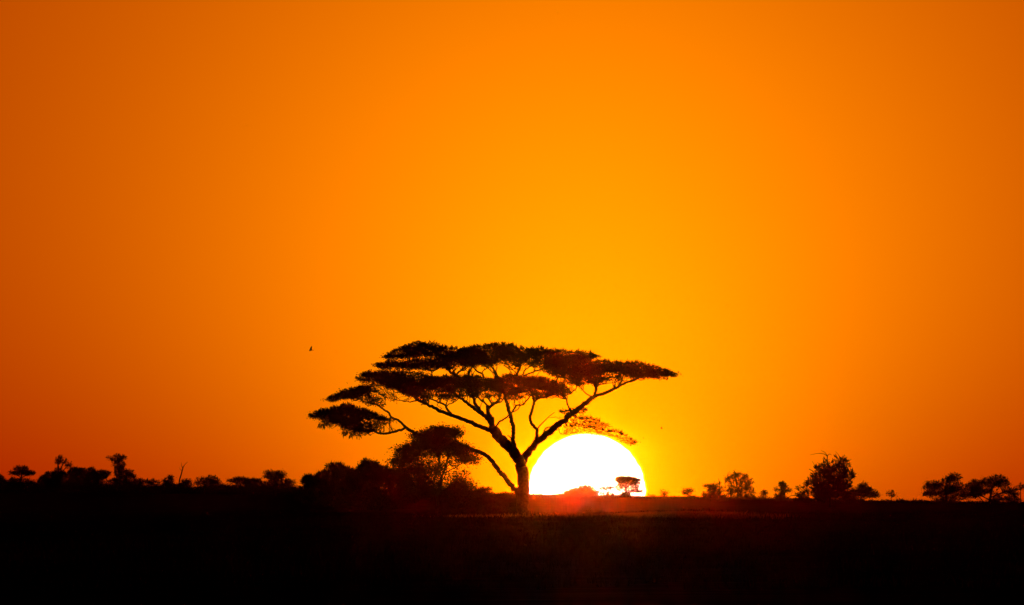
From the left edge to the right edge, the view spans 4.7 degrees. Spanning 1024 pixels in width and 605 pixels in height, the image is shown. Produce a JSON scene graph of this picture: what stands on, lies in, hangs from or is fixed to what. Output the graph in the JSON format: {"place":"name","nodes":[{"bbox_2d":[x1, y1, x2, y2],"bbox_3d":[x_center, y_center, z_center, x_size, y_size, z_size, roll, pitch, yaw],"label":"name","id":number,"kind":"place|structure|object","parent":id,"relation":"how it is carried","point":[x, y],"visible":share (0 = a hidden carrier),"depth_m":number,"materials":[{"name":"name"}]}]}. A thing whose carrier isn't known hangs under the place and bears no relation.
{"place":"outdoors","nodes":[
{"label":"outdoors","id":0,"kind":"place"},
{"bbox_2d":[0,488,1023,604],"bbox_3d":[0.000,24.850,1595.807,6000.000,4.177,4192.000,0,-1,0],"label":"ground","id":1,"kind":"structure","parent":0,"point":[23,591],"depth_m":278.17,"materials":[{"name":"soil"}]},
{"bbox_2d":[0,474,8,487],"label":"bush","id":2,"kind":"object","parent":1,"relation":"on","point":[3,480],"visible":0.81,"depth_m":2199.30,"materials":[{"name":"black plant"}]},
{"bbox_2d":[4,475,36,488],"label":"bush","id":3,"kind":"object","parent":1,"relation":"on","point":[16,483],"visible":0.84,"depth_m":2148.74,"materials":[{"name":"black plant"}]},
{"bbox_2d":[7,465,35,477],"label":"umbrella tree","id":4,"kind":"object","parent":1,"relation":"on","point":[24,470],"visible":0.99,"depth_m":2249.24,"materials":[{"name":"black plant"}]},
{"bbox_2d":[34,470,78,492],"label":"thicket","id":5,"kind":"object","parent":1,"relation":"on","point":[58,480],"visible":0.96,"depth_m":1948.99,"materials":[{"name":"black plant"}]},
{"bbox_2d":[54,454,72,471],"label":"tree","id":6,"kind":"object","parent":1,"relation":"on","point":[59,461],"visible":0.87,"depth_m":1999.77,"materials":[{"name":"black plant"}]},
{"bbox_2d":[66,466,111,490],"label":"thicket","id":7,"kind":"object","parent":1,"relation":"on","point":[91,478],"visible":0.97,"depth_m":2049.05,"materials":[{"name":"black plant"}]},
{"bbox_2d":[104,453,140,486],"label":"leafy tree","id":8,"kind":"object","parent":1,"relation":"on","point":[120,472],"visible":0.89,"depth_m":2099.34,"materials":[{"name":"black plant"}]},
{"bbox_2d":[131,478,147,486],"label":"bush","id":9,"kind":"object","parent":1,"relation":"on","point":[139,482],"visible":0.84,"depth_m":2299.42,"materials":[{"name":"black plant"}]},
{"bbox_2d":[145,477,161,485],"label":"bush","id":10,"kind":"object","parent":1,"relation":"on","point":[151,482],"visible":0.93,"depth_m":2349.59,"materials":[{"name":"black plant"}]},
{"bbox_2d":[159,474,176,487],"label":"forked tree","id":11,"kind":"object","parent":1,"relation":"on","point":[169,481],"visible":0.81,"depth_m":2199.48,"materials":[{"name":"plant"}]},
{"bbox_2d":[178,462,184,489],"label":"dead tree","id":12,"kind":"object","parent":1,"relation":"on","point":[180,476],"visible":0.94,"depth_m":1999.59,"materials":[{"name":"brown wood"}]},
{"bbox_2d":[175,478,193,487],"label":"bush","id":13,"kind":"object","parent":1,"relation":"on","point":[186,482],"visible":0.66,"depth_m":2149.38,"materials":[{"name":"black plant"}]},
{"bbox_2d":[193,474,224,488],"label":"umbrella tree","id":14,"kind":"object","parent":1,"relation":"on","point":[210,480],"visible":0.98,"depth_m":2099.44,"materials":[{"name":"black plant"}]},
{"bbox_2d":[225,476,262,486],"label":"umbrella tree","id":15,"kind":"object","parent":1,"relation":"on","point":[243,481],"visible":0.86,"depth_m":2199.17,"materials":[{"name":"black plant"}]},
{"bbox_2d":[257,469,296,495],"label":"leafy tree","id":16,"kind":"object","parent":1,"relation":"on","point":[278,479],"visible":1,"depth_m":1899.43,"materials":[{"name":"black plant"}]},
{"bbox_2d":[294,461,353,506],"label":"thorn bush","id":17,"kind":"object","parent":1,"relation":"on","point":[318,487],"visible":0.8,"depth_m":1398.84,"materials":[{"name":"black plant"}]},
{"bbox_2d":[332,457,422,510],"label":"thorn bush","id":18,"kind":"object","parent":1,"relation":"on","point":[366,482],"visible":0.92,"depth_m":1288.80,"materials":[{"name":"black plant"}]},
{"bbox_2d":[384,421,486,517],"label":"young acacia","id":19,"kind":"object","parent":1,"relation":"on","point":[437,441],"visible":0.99,"depth_m":844.56,"materials":[{"name":"black plant"}]},
{"bbox_2d":[472,485,492,501],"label":"umbrella tree","id":20,"kind":"object","parent":1,"relation":"on","point":[482,491],"visible":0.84,"depth_m":1499.61,"materials":[{"name":"brown plant"}]},
{"bbox_2d":[307,340,680,515],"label":"acacia tree","id":21,"kind":"object","parent":1,"relation":"on","point":[415,385],"visible":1,"depth_m":858.73,"materials":[{"name":"black plant"}]},
{"bbox_2d":[488,491,515,498],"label":"bush","id":22,"kind":"object","parent":1,"relation":"on","point":[504,495],"visible":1,"depth_m":1799.64,"materials":[{"name":"brown plant"}]},
{"bbox_2d":[0,483,1023,504],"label":"scrub","id":23,"kind":"object","parent":1,"relation":"on","point":[223,489],"visible":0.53,"depth_m":1969.47,"materials":[{"name":"black plant"}]},
{"bbox_2d":[559,483,601,495],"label":"bush","id":24,"kind":"object","parent":1,"relation":"on","point":[584,489],"visible":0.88,"depth_m":2348.97,"materials":[{"name":"plant"}]},
{"bbox_2d":[577,504,591,514],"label":"thorn shrub","id":25,"kind":"object","parent":1,"relation":"on","point":[585,511],"visible":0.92,"depth_m":899.70,"materials":[{"name":"red plant"}]},
{"bbox_2d":[597,484,614,494],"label":"bush","id":26,"kind":"object","parent":1,"relation":"on","point":[606,490],"visible":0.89,"depth_m":2399.31,"materials":[{"name":"orange plant"}]},
{"bbox_2d":[613,489,633,496],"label":"bush","id":27,"kind":"object","parent":1,"relation":"on","point":[625,493],"visible":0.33,"depth_m":2149.47,"materials":[{"name":"red plant"}]},
{"bbox_2d":[614,475,644,493],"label":"umbrella tree","id":28,"kind":"object","parent":1,"relation":"on","point":[622,481],"visible":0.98,"depth_m":2299.27,"materials":[{"name":"brown plant"}]},
{"bbox_2d":[659,489,669,496],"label":"bush","id":29,"kind":"object","parent":1,"relation":"on","point":[664,493],"visible":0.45,"depth_m":2449.62,"materials":[{"name":"orange plant"}]},
{"bbox_2d":[678,487,694,495],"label":"bush","id":30,"kind":"object","parent":1,"relation":"on","point":[690,490],"visible":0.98,"depth_m":2399.44,"materials":[{"name":"orange plant"}]},
{"bbox_2d":[700,478,730,501],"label":"bush","id":31,"kind":"object","parent":1,"relation":"on","point":[712,494],"visible":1,"depth_m":1849.47,"materials":[{"name":"brown plant"}]},
{"bbox_2d":[723,469,756,499],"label":"airy tree","id":32,"kind":"object","parent":1,"relation":"on","point":[739,490],"visible":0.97,"depth_m":1999.54,"materials":[{"name":"brown plant"}]},
{"bbox_2d":[755,489,770,499],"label":"shrub","id":33,"kind":"object","parent":1,"relation":"on","point":[763,492],"visible":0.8,"depth_m":2049.62,"materials":[{"name":"brown plant"}]},
{"bbox_2d":[772,481,792,500],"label":"knobbly tree","id":34,"kind":"object","parent":1,"relation":"on","point":[782,485],"visible":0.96,"depth_m":1899.58,"materials":[{"name":"black plant"}]},
{"bbox_2d":[789,485,810,503],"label":"thorn shrub","id":35,"kind":"object","parent":1,"relation":"on","point":[800,496],"visible":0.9,"depth_m":1749.64,"materials":[{"name":"black plant"}]},
{"bbox_2d":[803,451,855,506],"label":"thorn tree","id":36,"kind":"object","parent":1,"relation":"on","point":[838,480],"visible":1,"depth_m":1599.22,"materials":[{"name":"black plant"}]},
{"bbox_2d":[842,481,880,503],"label":"umbrella tree","id":37,"kind":"object","parent":1,"relation":"on","point":[864,489],"visible":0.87,"depth_m":1799.53,"materials":[{"name":"black plant"}]},
{"bbox_2d":[886,490,898,500],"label":"umbrella tree","id":38,"kind":"object","parent":1,"relation":"on","point":[891,493],"visible":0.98,"depth_m":2199.59,"materials":[{"name":"black plant"}]},
{"bbox_2d":[896,498,911,502],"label":"bush","id":39,"kind":"object","parent":1,"relation":"on","point":[899,499],"visible":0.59,"depth_m":2199.57,"materials":[{"name":"black plant"}]},
{"bbox_2d":[921,472,964,505],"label":"leafy tree","id":40,"kind":"object","parent":1,"relation":"on","point":[948,490],"visible":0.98,"depth_m":1699.41,"materials":[{"name":"black plant"}]},
{"bbox_2d":[958,473,1022,506],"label":"leafy tree","id":41,"kind":"object","parent":1,"relation":"on","point":[974,490],"visible":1,"depth_m":1649.38,"materials":[{"name":"black plant"}]},
{"bbox_2d":[1012,482,1023,504],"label":"tree","id":42,"kind":"object","parent":1,"relation":"on","point":[1020,485],"visible":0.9,"depth_m":1899.72,"materials":[{"name":"black plant"}]},
{"bbox_2d":[0,0,1023,501],"label":"sky","id":43,"kind":"structure","parent":0,"point":[808,213],"materials":[{"name":"orange"}]},
{"bbox_2d":[415,510,796,518],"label":"straw grass","id":44,"kind":"structure","parent":0,"point":[685,514],"depth_m":858.14,"materials":[{"name":"black plant"}]}
]}

